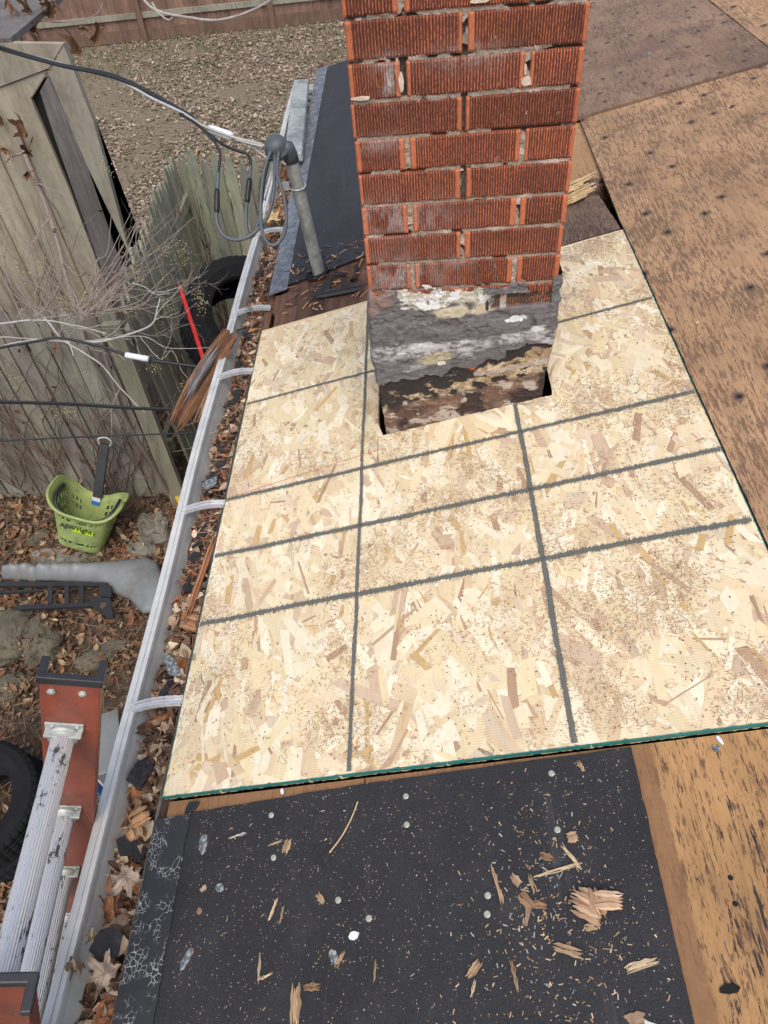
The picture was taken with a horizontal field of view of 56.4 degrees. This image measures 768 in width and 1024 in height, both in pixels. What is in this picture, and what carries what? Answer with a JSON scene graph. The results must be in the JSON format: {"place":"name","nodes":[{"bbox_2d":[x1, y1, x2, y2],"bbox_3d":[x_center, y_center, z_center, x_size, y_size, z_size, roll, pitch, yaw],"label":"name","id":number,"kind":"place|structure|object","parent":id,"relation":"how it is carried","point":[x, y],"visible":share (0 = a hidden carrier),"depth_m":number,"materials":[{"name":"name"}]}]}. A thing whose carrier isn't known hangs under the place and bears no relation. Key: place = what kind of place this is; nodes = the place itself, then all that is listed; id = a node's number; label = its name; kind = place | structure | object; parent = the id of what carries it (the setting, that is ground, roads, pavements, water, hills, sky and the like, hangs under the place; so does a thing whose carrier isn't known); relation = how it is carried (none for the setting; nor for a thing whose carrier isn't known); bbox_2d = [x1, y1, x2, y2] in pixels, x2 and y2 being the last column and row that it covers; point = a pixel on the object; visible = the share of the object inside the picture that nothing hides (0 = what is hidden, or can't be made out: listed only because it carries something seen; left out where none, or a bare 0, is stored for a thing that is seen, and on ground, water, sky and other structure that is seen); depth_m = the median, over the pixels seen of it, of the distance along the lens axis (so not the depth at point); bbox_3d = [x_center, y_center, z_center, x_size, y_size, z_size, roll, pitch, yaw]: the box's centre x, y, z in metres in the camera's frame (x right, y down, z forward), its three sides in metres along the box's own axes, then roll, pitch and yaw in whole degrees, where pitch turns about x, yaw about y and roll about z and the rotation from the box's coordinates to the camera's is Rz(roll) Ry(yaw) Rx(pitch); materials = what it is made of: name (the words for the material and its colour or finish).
{"place":"outdoors","nodes":[
{"label":"outdoors","id":0,"kind":"place"},
{"bbox_2d":[0,0,347,928],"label":"ground","id":1,"kind":"structure","parent":0,"point":[100,90],"depth_m":10.72,"materials":[{"name":"soil"}]},
{"bbox_2d":[0,669,26,708],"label":"boulder","id":2,"kind":"object","parent":1,"relation":"on","point":[8,678],"visible":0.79,"depth_m":4.33,"materials":[{"name":"stone"}]},
{"bbox_2d":[0,608,33,667],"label":"boulder","id":3,"kind":"object","parent":1,"relation":"on","point":[11,629],"visible":0.79,"depth_m":4.52,"materials":[{"name":"stone"}]},
{"bbox_2d":[0,754,42,883],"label":"tyre","id":4,"kind":"object","parent":1,"relation":"on","point":[7,872],"visible":0.09,"depth_m":3.55,"materials":[{"name":"rubber"}]},
{"bbox_2d":[0,740,41,867],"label":"tyre","id":5,"kind":"object","parent":4,"relation":"on","point":[20,768],"visible":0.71,"depth_m":3.50,"materials":[{"name":"rubber"}]},
{"bbox_2d":[26,528,49,546],"bbox_3d":[-2.495,0.192,5.178,0.158,0.095,0.114,-24,50,-15],"label":"stone","id":6,"kind":"object","parent":1,"relation":"on","point":[37,538],"visible":0.73,"depth_m":5.14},
{"bbox_2d":[21,612,63,667],"bbox_3d":[-2.191,0.832,4.580,0.272,0.198,0.414,-28,52,-19],"label":"boulder","id":7,"kind":"object","parent":1,"relation":"on","point":[51,640],"visible":0.81,"depth_m":4.49,"materials":[{"name":"stone"}]},
{"bbox_2d":[0,656,107,1023],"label":"extension ladder","id":8,"kind":"object","parent":1,"relation":"on","point":[47,875],"visible":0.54,"depth_m":1.12,"materials":[{"name":"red metal"}]},
{"bbox_2d":[31,548,86,564],"bbox_3d":[-2.269,0.331,5.054,0.470,0.106,0.146,-2,48,3],"label":"concrete slab","id":9,"kind":"object","parent":1,"relation":"on","point":[62,557],"depth_m":5.01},
{"bbox_2d":[0,0,134,429],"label":"bare tree","id":10,"kind":"object","parent":1,"relation":"on","point":[75,49],"visible":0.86,"depth_m":4.30,"materials":[{"name":"brown plant"}]},
{"bbox_2d":[0,0,165,416],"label":"garden shed","id":11,"kind":"structure","parent":1,"relation":"on","point":[55,113],"depth_m":4.57,"materials":[{"name":"grey wood"}]},
{"bbox_2d":[0,151,194,406],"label":"dead vine","id":12,"kind":"object","parent":11,"relation":"attached to","point":[121,319],"visible":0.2,"depth_m":4.99,"materials":[{"name":"grey plant"}]},
{"bbox_2d":[0,305,182,505],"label":"picket fence","id":13,"kind":"object","parent":1,"relation":"on","point":[139,396],"visible":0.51,"depth_m":4.78,"materials":[{"name":"wood"}]},
{"bbox_2d":[0,291,206,497],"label":"dead vine","id":14,"kind":"object","parent":13,"relation":"attached to","point":[83,431],"visible":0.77,"depth_m":4.96,"materials":[{"name":"brown plant"}]},
{"bbox_2d":[0,411,186,929],"bbox_3d":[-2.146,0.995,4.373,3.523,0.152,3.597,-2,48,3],"label":"leaf litter","id":15,"kind":"object","parent":1,"relation":"on","point":[62,653],"visible":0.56,"depth_m":4.61,"materials":[{"name":"plant"}]},
{"bbox_2d":[0,581,113,619],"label":"plastic grille","id":16,"kind":"object","parent":15,"relation":"on","point":[103,604],"visible":1,"depth_m":4.68,"materials":[{"name":"plastic"}]},
{"bbox_2d":[1,557,161,612],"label":"downspout","id":17,"kind":"object","parent":15,"relation":"on","point":[135,581],"visible":0.93,"depth_m":4.79,"materials":[{"name":"plastic"}]},
{"bbox_2d":[46,437,129,552],"bbox_3d":[-2.003,-0.100,4.873,0.503,0.717,0.479,13,34,-14],"label":"shopping basket","id":18,"kind":"object","parent":15,"relation":"on","point":[87,526],"visible":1,"depth_m":4.91,"materials":[{"name":"plastic"}]},
{"bbox_2d":[83,548,105,562],"bbox_3d":[-2.025,0.310,5.042,0.150,0.108,0.165,-2,48,3],"label":"stone","id":19,"kind":"object","parent":1,"relation":"on","point":[90,556],"visible":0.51,"depth_m":4.99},
{"bbox_2d":[73,638,127,674],"bbox_3d":[-1.758,0.897,4.476,0.346,0.114,0.164,-31,53,-21],"label":"boulder","id":20,"kind":"object","parent":1,"relation":"on","point":[82,662],"visible":0.82,"depth_m":4.43,"materials":[{"name":"stone"}]},
{"bbox_2d":[0,268,208,439],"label":"bare shrub","id":21,"kind":"object","parent":1,"relation":"on","point":[78,326],"visible":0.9,"depth_m":3.60,"materials":[{"name":"grey plant"}]},
{"bbox_2d":[97,709,121,796],"bbox_3d":[-1.441,1.311,3.805,0.204,0.420,0.339,-15,48,-8],"label":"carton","id":22,"kind":"object","parent":1,"relation":"on","point":[110,722],"visible":0.17,"depth_m":3.69,"materials":[{"name":"white cardboard"}]},
{"bbox_2d":[0,115,228,495],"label":"thicket shrub","id":23,"kind":"object","parent":1,"relation":"on","point":[110,292],"visible":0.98,"depth_m":3.80,"materials":[{"name":"grey plant"}]},
{"bbox_2d":[127,536,160,558],"bbox_3d":[-1.696,0.268,5.060,0.267,0.154,0.170,5,49,10],"label":"concrete block","id":24,"kind":"object","parent":1,"relation":"on","point":[141,550],"depth_m":4.98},
{"bbox_2d":[137,510,169,544],"bbox_3d":[-1.641,0.139,5.145,0.224,0.189,0.325,-15,48,-8],"label":"concrete block","id":25,"kind":"object","parent":1,"relation":"on","point":[145,522],"depth_m":5.06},
{"bbox_2d":[120,156,224,461],"bbox_3d":[-1.558,-1.561,5.566,0.177,1.670,2.153,-3,48,3],"label":"picket fence","id":26,"kind":"object","parent":1,"relation":"on","point":[168,191],"visible":0.57,"depth_m":5.17,"materials":[{"name":"wood"}]},
{"bbox_2d":[179,255,246,364],"bbox_3d":[-0.948,-1.307,4.982,0.912,0.786,0.919,-2,48,3],"label":"tyre","id":27,"kind":"object","parent":26,"relation":"on","point":[215,271],"visible":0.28,"depth_m":4.76,"materials":[{"name":"rubber"}]},
{"bbox_2d":[173,272,203,357],"bbox_3d":[-1.180,-1.180,4.360,0.034,0.144,0.931,-18,49,-10],"label":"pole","id":28,"kind":"object","parent":27,"relation":"on","point":[189,316],"visible":0.77,"depth_m":4.36,"materials":[{"name":"metal"}]},
{"bbox_2d":[17,0,344,48],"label":"board fence","id":29,"kind":"object","parent":1,"relation":"on","point":[120,20],"visible":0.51,"depth_m":13.49,"materials":[{"name":"wood"}]},
{"bbox_2d":[46,19,345,325],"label":"fallen leaves","id":30,"kind":"object","parent":1,"relation":"on","point":[177,151],"visible":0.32,"depth_m":11.46,"materials":[{"name":"brown plant"}]},
{"bbox_2d":[47,20,346,234],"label":"lawn grass","id":31,"kind":"structure","parent":1,"relation":"on","point":[160,45],"depth_m":12.51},
{"bbox_2d":[178,147,271,324],"bbox_3d":[-0.991,-2.223,6.115,1.339,1.661,0.077,12,50,16],"label":"picket fence","id":32,"kind":"object","parent":1,"relation":"on","point":[235,203],"visible":0.32,"depth_m":5.87,"materials":[{"name":"wood"}]},
{"bbox_2d":[141,145,228,443],"bbox_3d":[-1.457,-1.764,5.724,0.052,1.694,2.653,-5,48,1],"label":"dead vine","id":33,"kind":"object","parent":32,"relation":"attached to","point":[220,315],"visible":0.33,"depth_m":5.38,"materials":[{"name":"brown plant"}]},
{"bbox_2d":[159,62,767,818],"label":"house","id":34,"kind":"structure","parent":1,"relation":"on","point":[269,316],"depth_m":1.49,"materials":[{"name":"brown wood"}]},
{"bbox_2d":[0,400,172,409],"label":"service cable","id":35,"kind":"object","parent":34,"relation":"attached to","point":[92,404],"visible":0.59,"depth_m":2.65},
{"bbox_2d":[0,337,196,367],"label":"service cable","id":36,"kind":"object","parent":34,"relation":"attached to","point":[91,344],"visible":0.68,"depth_m":2.60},
{"bbox_2d":[125,352,149,361],"bbox_3d":[-0.889,-0.558,2.580,0.086,0.037,0.022,3,48,8],"label":"cable connector","id":37,"kind":"object","parent":36,"relation":"attached to","point":[139,357],"visible":1,"depth_m":2.57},
{"bbox_2d":[0,432,196,441],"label":"service cable","id":38,"kind":"object","parent":34,"relation":"attached to","point":[99,436],"visible":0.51,"depth_m":2.75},
{"bbox_2d":[0,402,197,410],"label":"service cable","id":39,"kind":"object","parent":34,"relation":"attached to","point":[83,406],"visible":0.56,"depth_m":2.67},
{"bbox_2d":[112,813,190,1023],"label":"drip edge","id":40,"kind":"object","parent":34,"relation":"on","point":[138,992],"visible":1,"depth_m":1.26,"materials":[{"name":"metal"}]},
{"bbox_2d":[41,84,313,1023],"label":"rain gutter","id":41,"kind":"object","parent":34,"relation":"attached to","point":[67,990],"visible":0.47,"depth_m":1.64,"materials":[{"name":"white metal"}]},
{"bbox_2d":[64,956,85,980],"bbox_3d":[-0.528,0.771,1.214,0.032,0.070,0.034,-37,55,-25],"label":"fallen leaf","id":42,"kind":"object","parent":41,"relation":"in","point":[78,966],"visible":1,"depth_m":1.22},
{"bbox_2d":[85,926,96,944],"bbox_3d":[-0.511,0.738,1.252,0.022,0.043,0.038,0,76,-8],"label":"fallen leaf","id":43,"kind":"object","parent":41,"relation":"in","point":[91,935],"visible":1,"depth_m":1.25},
{"bbox_2d":[127,826,143,841],"bbox_3d":[-0.481,0.621,1.386,0.030,0.012,0.026,-26,51,-17],"label":"fallen leaf","id":44,"kind":"object","parent":41,"relation":"in","point":[133,834],"depth_m":1.38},
{"bbox_2d":[129,805,150,827],"bbox_3d":[-0.479,0.597,1.405,0.037,0.014,0.037,-26,51,-17],"label":"wood block","id":45,"kind":"object","parent":41,"relation":"in","point":[140,815],"depth_m":1.40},
{"bbox_2d":[78,92,311,1023],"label":"gutter leaves","id":46,"kind":"object","parent":41,"relation":"in","point":[178,647],"visible":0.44,"depth_m":1.65,"materials":[{"name":"brown plant"}]},
{"bbox_2d":[81,948,120,993],"bbox_3d":[-0.482,0.775,1.214,0.060,0.024,0.062,34,46,10],"label":"fallen leaf","id":47,"kind":"object","parent":46,"relation":"on","point":[105,970],"visible":1,"depth_m":1.21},
{"bbox_2d":[89,926,122,961],"bbox_3d":[-0.483,0.753,1.249,0.053,0.004,0.055,10,46,1],"label":"shingle scrap","id":48,"kind":"object","parent":46,"relation":"on","point":[105,940],"visible":1,"depth_m":1.25,"materials":[{"name":"concrete"}]},
{"bbox_2d":[98,874,122,921],"bbox_3d":[-0.495,0.699,1.296,0.041,0.056,0.072,-3,54,-36],"label":"fallen leaf","id":49,"kind":"object","parent":46,"relation":"on","point":[111,910],"visible":0.99,"depth_m":1.30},
{"bbox_2d":[105,864,143,897],"bbox_3d":[-0.478,0.677,1.308,0.066,0.026,0.064,27,44,19],"label":"fallen leaf","id":50,"kind":"object","parent":46,"relation":"on","point":[127,879],"visible":1,"depth_m":1.31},
{"bbox_2d":[116,837,132,856],"bbox_3d":[-0.503,0.654,1.397,0.030,0.008,0.050,-22,50,-14],"label":"shingle scrap","id":51,"kind":"object","parent":46,"relation":"on","point":[124,846],"visible":0.93,"depth_m":1.40,"materials":[{"name":"concrete"}]},
{"bbox_2d":[126,765,148,787],"bbox_3d":[-0.511,0.549,1.492,0.040,0.004,0.044,16,56,6],"label":"shingle scrap","id":52,"kind":"object","parent":46,"relation":"on","point":[133,779],"visible":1,"depth_m":1.49,"materials":[{"name":"concrete"}]},
{"bbox_2d":[131,841,147,862],"bbox_3d":[-0.478,0.657,1.392,0.042,0.004,0.032,33,53,31],"label":"shingle scrap","id":53,"kind":"object","parent":46,"relation":"on","point":[137,855],"visible":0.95,"depth_m":1.39,"materials":[{"name":"concrete"}]},
{"bbox_2d":[134,759,152,777],"bbox_3d":[-0.505,0.538,1.502,0.041,0.004,0.042,-9,38,-6],"label":"shingle scrap","id":54,"kind":"object","parent":46,"relation":"on","point":[148,770],"visible":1,"depth_m":1.50,"materials":[{"name":"concrete"}]},
{"bbox_2d":[164,653,180,676],"bbox_3d":[-0.486,0.350,1.641,0.027,0.004,0.076,-17,48,-27],"label":"shingle scrap","id":55,"kind":"object","parent":46,"relation":"on","point":[171,667],"visible":1,"depth_m":1.64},
{"bbox_2d":[181,614,198,631],"bbox_3d":[-0.458,0.264,1.715,0.049,0.015,0.044,8,49,12],"label":"wood chunk","id":56,"kind":"object","parent":46,"relation":"on","point":[191,623],"visible":0.87,"depth_m":1.71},
{"bbox_2d":[189,551,203,567],"bbox_3d":[-0.484,0.129,1.876,0.038,0.056,0.005,-52,20,-22],"label":"shingle scrap","id":57,"kind":"object","parent":46,"relation":"on","point":[194,557],"visible":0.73,"depth_m":1.87,"materials":[{"name":"concrete"}]},
{"bbox_2d":[184,533,217,618],"bbox_3d":[-0.461,0.162,1.807,0.019,0.023,0.265,3,48,9],"label":"split stick","id":58,"kind":"object","parent":46,"relation":"on","point":[199,580],"visible":1,"depth_m":1.80,"materials":[{"name":"brown wood"}]},
{"bbox_2d":[201,476,216,489],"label":"shingle scrap","id":59,"kind":"object","parent":46,"relation":"on","point":[208,483],"visible":1,"depth_m":2.04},
{"bbox_2d":[167,328,237,430],"bbox_3d":[-0.596,-0.437,2.441,0.155,0.219,0.343,31,58,29],"label":"rotten plank","id":60,"kind":"object","parent":41,"relation":"on","point":[191,399],"visible":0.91,"depth_m":2.43,"materials":[{"name":"brown wood"}]},
{"bbox_2d":[182,421,236,574],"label":"asphalt crumbs","id":61,"kind":"object","parent":41,"relation":"on","point":[209,494],"visible":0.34,"depth_m":2.05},
{"bbox_2d":[286,79,308,160],"bbox_3d":[-0.445,-2.041,3.703,0.085,0.045,1.028,-5,48,1],"label":"gutter section","id":62,"kind":"object","parent":41,"relation":"on","point":[296,130],"visible":0.76,"depth_m":3.66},
{"bbox_2d":[269,66,326,295],"bbox_3d":[-0.381,-1.748,3.487,0.074,0.002,2.540,-12,46,14],"label":"drip edge","id":63,"kind":"object","parent":34,"relation":"on","point":[280,277],"visible":0.69,"depth_m":3.10,"materials":[{"name":"metal"}]},
{"bbox_2d":[272,285,367,327],"bbox_3d":[-0.001,-0.750,2.435,0.815,0.020,0.120,-12,46,14],"label":"roof board","id":64,"kind":"object","parent":34,"relation":"on","point":[298,312],"visible":0.29,"depth_m":2.48,"materials":[{"name":"brown wood"}]},
{"bbox_2d":[316,283,365,297],"bbox_3d":[-0.153,-0.770,2.488,0.191,0.050,0.046,7,49,12],"label":"felt strip","id":65,"kind":"object","parent":64,"relation":"on","point":[340,290],"visible":1,"depth_m":2.48,"materials":[{"name":"black fabric"}]},
{"bbox_2d":[272,270,367,316],"bbox_3d":[-0.007,-0.830,2.514,0.827,0.019,0.122,-12,46,14],"label":"roof board","id":66,"kind":"object","parent":34,"relation":"on","point":[280,302],"visible":0.29,"depth_m":2.57,"materials":[{"name":"brown wood"}]},
{"bbox_2d":[313,281,331,297],"bbox_3d":[-0.214,-0.786,2.530,0.049,0.004,0.086,26,69,31],"label":"felt scrap","id":67,"kind":"object","parent":66,"relation":"on","point":[323,287],"visible":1,"depth_m":2.53,"materials":[{"name":"fabric"}]},
{"bbox_2d":[282,240,367,313],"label":"wood shavings","id":68,"kind":"object","parent":66,"relation":"on","point":[361,259],"visible":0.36,"depth_m":2.62},
{"bbox_2d":[288,60,365,284],"bbox_3d":[0.028,-1.841,3.393,0.812,0.013,2.480,-13,46,14],"label":"roofing felt","id":69,"kind":"object","parent":34,"relation":"on","point":[332,188],"visible":0.37,"depth_m":3.13,"materials":[{"name":"fabric"}]},
{"bbox_2d":[287,257,366,292],"bbox_3d":[0.017,-0.914,2.583,0.785,0.019,0.114,-12,46,14],"label":"roof board","id":70,"kind":"object","parent":34,"relation":"on","point":[347,268],"visible":0.22,"depth_m":2.62,"materials":[{"name":"brown wood"}]},
{"bbox_2d":[264,134,327,279],"bbox_3d":[-0.293,-1.020,2.473,0.150,0.543,0.090,-15,48,-8],"label":"service mast","id":71,"kind":"object","parent":70,"relation":"on","point":[274,143],"visible":0.92,"depth_m":2.41,"materials":[{"name":"metal"}]},
{"bbox_2d":[0,45,251,165],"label":"service cable","id":72,"kind":"object","parent":71,"relation":"attached to","point":[215,138],"visible":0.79,"depth_m":2.42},
{"bbox_2d":[207,125,234,140],"bbox_3d":[-0.527,-1.225,2.315,0.090,0.041,0.028,13,51,17],"label":"cable connector","id":73,"kind":"object","parent":72,"relation":"attached to","point":[221,130],"visible":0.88,"depth_m":2.31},
{"bbox_2d":[34,55,283,161],"bbox_3d":[-4.133,-2.985,2.958,8.335,2.070,0.095,17,52,20],"label":"neutral cable","id":74,"kind":"object","parent":71,"relation":"attached to","point":[189,116],"visible":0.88,"depth_m":2.33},
{"bbox_2d":[214,154,276,241],"bbox_3d":[-0.437,-1.002,2.277,0.204,0.185,0.229,-2,48,3],"label":"service conductor","id":75,"kind":"object","parent":71,"relation":"attached to","point":[250,235],"visible":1,"depth_m":2.27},
{"bbox_2d":[0,48,221,171],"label":"service cable","id":76,"kind":"object","parent":75,"relation":"attached to","point":[135,86],"visible":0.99,"depth_m":2.40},
{"bbox_2d":[214,188,219,212],"bbox_3d":[-0.529,-0.986,2.270,0.018,0.059,0.064,1,48,6],"label":"cable sleeve","id":77,"kind":"object","parent":75,"relation":"attached to","point":[216,200],"visible":1,"depth_m":2.26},
{"bbox_2d":[244,160,269,237],"bbox_3d":[-0.412,-1.020,2.298,0.063,0.186,0.226,10,50,14],"label":"service conductor","id":78,"kind":"object","parent":71,"relation":"attached to","point":[246,208],"visible":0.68,"depth_m":2.29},
{"bbox_2d":[244,178,251,202],"bbox_3d":[-0.434,-1.027,2.290,0.018,0.061,0.067,7,49,11],"label":"cable sleeve","id":79,"kind":"object","parent":78,"relation":"attached to","point":[248,189],"visible":1,"depth_m":2.28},
{"bbox_2d":[259,150,287,246],"bbox_3d":[-0.351,-0.991,2.265,0.092,0.205,0.240,-2,48,3],"label":"service conductor","id":80,"kind":"object","parent":71,"relation":"attached to","point":[281,238],"visible":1,"depth_m":2.26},
{"bbox_2d":[162,230,767,799],"bbox_3d":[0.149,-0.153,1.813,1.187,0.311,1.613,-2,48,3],"label":"osb board","id":81,"kind":"object","parent":34,"relation":"attached to","point":[576,558],"visible":0.96,"depth_m":1.53,"materials":[{"name":"beige"}]},
{"bbox_2d":[341,0,590,433],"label":"brick chimney","id":82,"kind":"object","parent":34,"relation":"on","point":[464,113],"visible":0.95,"depth_m":1.43,"materials":[{"name":"brick"}]},
{"bbox_2d":[166,729,767,1023],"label":"plywood sheet","id":83,"kind":"object","parent":34,"relation":"on","point":[706,805],"visible":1,"depth_m":1.08,"materials":[{"name":"wood"}]},
{"bbox_2d":[154,747,694,1023],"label":"roofing felt","id":84,"kind":"object","parent":83,"relation":"on","point":[199,933],"visible":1,"depth_m":1.15,"materials":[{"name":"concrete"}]},
{"bbox_2d":[180,946,191,969],"bbox_3d":[-0.333,0.752,1.207,0.014,0.003,0.037,7,53,28],"label":"shingle flake","id":85,"kind":"object","parent":84,"relation":"on","point":[185,960],"visible":1,"depth_m":1.21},
{"bbox_2d":[184,801,199,812],"bbox_3d":[-0.371,0.572,1.388,0.026,0.010,0.023,5,49,10],"label":"shingle flake","id":86,"kind":"object","parent":84,"relation":"on","point":[191,807],"visible":1,"depth_m":1.39,"materials":[{"name":"concrete"}]},
{"bbox_2d":[199,834,207,854],"bbox_3d":[-0.336,0.617,1.331,0.016,0.002,0.037,-16,46,10],"label":"shingle flake","id":87,"kind":"object","parent":84,"relation":"on","point":[203,841],"visible":1,"depth_m":1.33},
{"bbox_2d":[290,982,301,1023],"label":"wood splinter","id":88,"kind":"object","parent":84,"relation":"on","point":[296,1002],"visible":1,"depth_m":1.11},
{"bbox_2d":[303,982,320,991],"bbox_3d":[-0.112,0.742,1.119,0.029,0.009,0.012,-2,48,3],"label":"wood splinter","id":89,"kind":"object","parent":84,"relation":"on","point":[312,985],"visible":1,"depth_m":1.12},
{"bbox_2d":[311,842,331,866],"bbox_3d":[-0.107,0.597,1.248,0.040,0.003,0.038,-28,45,-2],"label":"shingle flake","id":90,"kind":"object","parent":84,"relation":"on","point":[321,855],"visible":1,"depth_m":1.25,"materials":[{"name":"concrete"}]},
{"bbox_2d":[170,757,681,1023],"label":"wood shavings","id":91,"kind":"object","parent":84,"relation":"on","point":[569,942],"visible":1,"depth_m":1.11},
{"bbox_2d":[466,959,482,978],"bbox_3d":[0.134,0.679,1.065,0.013,0.008,0.030,32,58,29],"label":"wood splinter","id":92,"kind":"object","parent":84,"relation":"on","point":[473,970],"visible":1,"depth_m":1.06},
{"bbox_2d":[490,864,503,903],"bbox_3d":[0.179,0.587,1.131,0.007,0.006,0.062,-11,48,-5],"label":"wood splinter","id":93,"kind":"object","parent":84,"relation":"on","point":[497,884],"visible":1,"depth_m":1.13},
{"bbox_2d":[517,891,535,912],"bbox_3d":[0.219,0.599,1.101,0.017,0.009,0.030,-33,53,-23],"label":"wood splinter","id":94,"kind":"object","parent":84,"relation":"on","point":[527,901],"visible":1,"depth_m":1.10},
{"bbox_2d":[533,862,582,877],"bbox_3d":[0.270,0.557,1.115,0.078,0.020,0.006,-10,48,-4],"label":"wood splinter","id":95,"kind":"object","parent":84,"relation":"on","point":[556,869],"visible":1,"depth_m":1.11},
{"bbox_2d":[553,942,582,958],"bbox_3d":[0.269,0.638,1.043,0.045,0.011,0.013,14,51,17],"label":"wood splinter","id":96,"kind":"object","parent":84,"relation":"on","point":[573,953],"visible":1,"depth_m":1.04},
{"bbox_2d":[569,887,622,925],"bbox_3d":[0.313,0.583,1.062,0.075,0.026,0.050,9,50,13],"label":"wood chunk","id":97,"kind":"object","parent":84,"relation":"on","point":[589,903],"visible":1,"depth_m":1.06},
{"bbox_2d":[624,1011,646,1023],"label":"wood splinter","id":98,"kind":"object","parent":84,"relation":"on","point":[636,1017],"visible":1,"depth_m":0.97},
{"bbox_2d":[624,957,658,973],"bbox_3d":[0.361,0.635,1.006,0.047,0.013,0.012,-13,48,-6],"label":"wood splinter","id":99,"kind":"object","parent":84,"relation":"on","point":[638,965],"visible":1,"depth_m":1.00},
{"bbox_2d":[720,983,740,993],"bbox_3d":[0.464,0.640,0.962,0.028,0.002,0.012,-16,46,10],"label":"plywood hole","id":100,"kind":"object","parent":83,"relation":"on","point":[730,988],"visible":1,"depth_m":0.96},
{"bbox_2d":[570,123,602,181],"bbox_3d":[0.617,-1.342,2.701,0.404,0.012,0.620,-12,46,14],"label":"plywood patch","id":101,"kind":"object","parent":34,"relation":"on","point":[583,162],"visible":0.09,"depth_m":2.58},
{"bbox_2d":[561,178,619,246],"bbox_3d":[0.539,-0.984,2.398,0.410,0.010,0.439,-12,46,14],"label":"plywood patch","id":102,"kind":"object","parent":34,"relation":"on","point":[589,216],"visible":0.37,"depth_m":2.30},
{"bbox_2d":[567,171,596,204],"bbox_3d":[0.656,-1.088,2.415,0.153,0.007,0.171,-12,46,14],"label":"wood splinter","id":103,"kind":"object","parent":102,"relation":"on","point":[579,195],"visible":0.78,"depth_m":2.41,"materials":[{"name":"brown wood"}]},
{"bbox_2d":[577,0,767,120],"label":"plywood sheet","id":104,"kind":"object","parent":34,"relation":"on","point":[623,37],"visible":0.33,"depth_m":2.91,"materials":[{"name":"wood"}]},
{"bbox_2d":[580,65,767,547],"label":"plywood sheet","id":105,"kind":"object","parent":34,"relation":"on","point":[711,275],"visible":0.94,"depth_m":2.07,"materials":[{"name":"wood"}]},
{"bbox_2d":[708,0,767,46],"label":"plywood sheet","id":106,"kind":"object","parent":34,"relation":"on","point":[750,16],"visible":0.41,"depth_m":2.90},
{"bbox_2d":[143,0,271,21],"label":"arching branch","id":107,"kind":"object","parent":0,"point":[158,11],"visible":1,"depth_m":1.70,"materials":[{"name":"grey plant"}]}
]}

